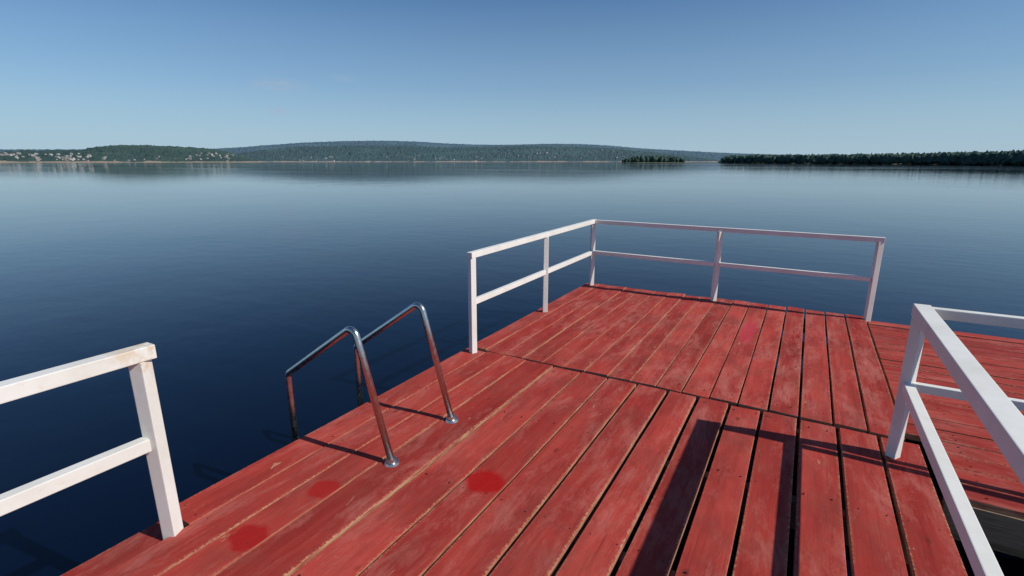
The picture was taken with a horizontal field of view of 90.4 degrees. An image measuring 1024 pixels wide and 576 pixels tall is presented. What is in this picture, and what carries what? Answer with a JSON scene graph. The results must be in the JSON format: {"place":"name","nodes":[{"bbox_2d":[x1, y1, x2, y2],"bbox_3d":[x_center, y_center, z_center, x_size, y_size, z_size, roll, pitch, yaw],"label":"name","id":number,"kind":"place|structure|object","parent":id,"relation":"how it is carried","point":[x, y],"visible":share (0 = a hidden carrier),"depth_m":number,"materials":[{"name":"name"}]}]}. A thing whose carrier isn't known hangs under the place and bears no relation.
{"place":"outdoors","nodes":[
{"label":"outdoors","id":0,"kind":"place"},
{"bbox_2d":[0,145,258,162],"bbox_3d":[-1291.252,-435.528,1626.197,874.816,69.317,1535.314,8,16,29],"label":"hills","id":1,"kind":"structure","parent":0,"point":[131,153],"depth_m":1660.06,"materials":[{"name":"green plant"}]},
{"bbox_2d":[0,140,786,161],"bbox_3d":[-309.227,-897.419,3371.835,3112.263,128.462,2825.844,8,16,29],"label":"hills","id":2,"kind":"structure","parent":0,"point":[366,153],"depth_m":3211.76,"materials":[{"name":"green plant"}]},
{"bbox_2d":[0,149,623,161],"bbox_3d":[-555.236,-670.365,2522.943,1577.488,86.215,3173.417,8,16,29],"label":"distant village","id":3,"kind":"object","parent":2,"relation":"on","point":[65,157],"visible":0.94,"depth_m":1478.47,"materials":[{"name":"white"}]},
{"bbox_2d":[0,162,1023,575],"bbox_3d":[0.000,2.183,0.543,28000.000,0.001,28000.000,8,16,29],"label":"water","id":4,"kind":"structure","parent":0,"point":[232,292],"depth_m":10.82,"materials":[{"name":"blue liquid"}]},
{"bbox_2d":[61,283,1023,575],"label":"wooden pier","id":5,"kind":"structure","parent":4,"relation":"in","point":[575,411],"depth_m":2.92,"materials":[{"name":"red paint"}]},
{"bbox_2d":[0,342,183,539],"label":"metal railing","id":6,"kind":"object","parent":5,"relation":"on","point":[151,443],"visible":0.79,"depth_m":2.13,"materials":[{"name":"white paint"}]},
{"bbox_2d":[285,302,458,467],"bbox_3d":[-0.921,1.298,3.495,0.944,2.394,0.672,8,16,29],"label":"swim ladder","id":7,"kind":"object","parent":5,"relation":"attached to","point":[391,460],"visible":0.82,"depth_m":3.30,"materials":[{"name":"silver metal"}]},
{"bbox_2d":[467,219,885,353],"bbox_3d":[1.785,0.059,5.061,3.318,1.021,3.080,8,16,29],"label":"metal railing","id":8,"kind":"object","parent":5,"relation":"on","point":[717,264],"visible":0.83,"depth_m":5.77,"materials":[{"name":"white paint"}]},
{"bbox_2d":[883,303,1023,575],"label":"metal railing","id":9,"kind":"object","parent":5,"relation":"on","point":[996,409],"visible":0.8,"depth_m":2.09,"materials":[{"name":"white paint"}]},
{"bbox_2d":[0,0,1023,154],"label":"sky","id":10,"kind":"structure","parent":0,"point":[778,77],"materials":[{"name":"blue"}]},
{"bbox_2d":[621,154,688,162],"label":"wooded island","id":11,"kind":"structure","parent":0,"point":[653,159],"depth_m":987.88,"materials":[{"name":"green plant"}]},
{"bbox_2d":[718,161,1023,165],"bbox_3d":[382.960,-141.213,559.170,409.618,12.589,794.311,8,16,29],"label":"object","id":12,"kind":"structure","parent":0,"point":[875,163],"depth_m":471.61,"materials":[{"name":"green plant"}]},
{"bbox_2d":[720,149,1023,165],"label":"distant trees","id":13,"kind":"object","parent":12,"relation":"on","point":[1012,157],"visible":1,"depth_m":424.81,"materials":[{"name":"green plant"}]}
]}

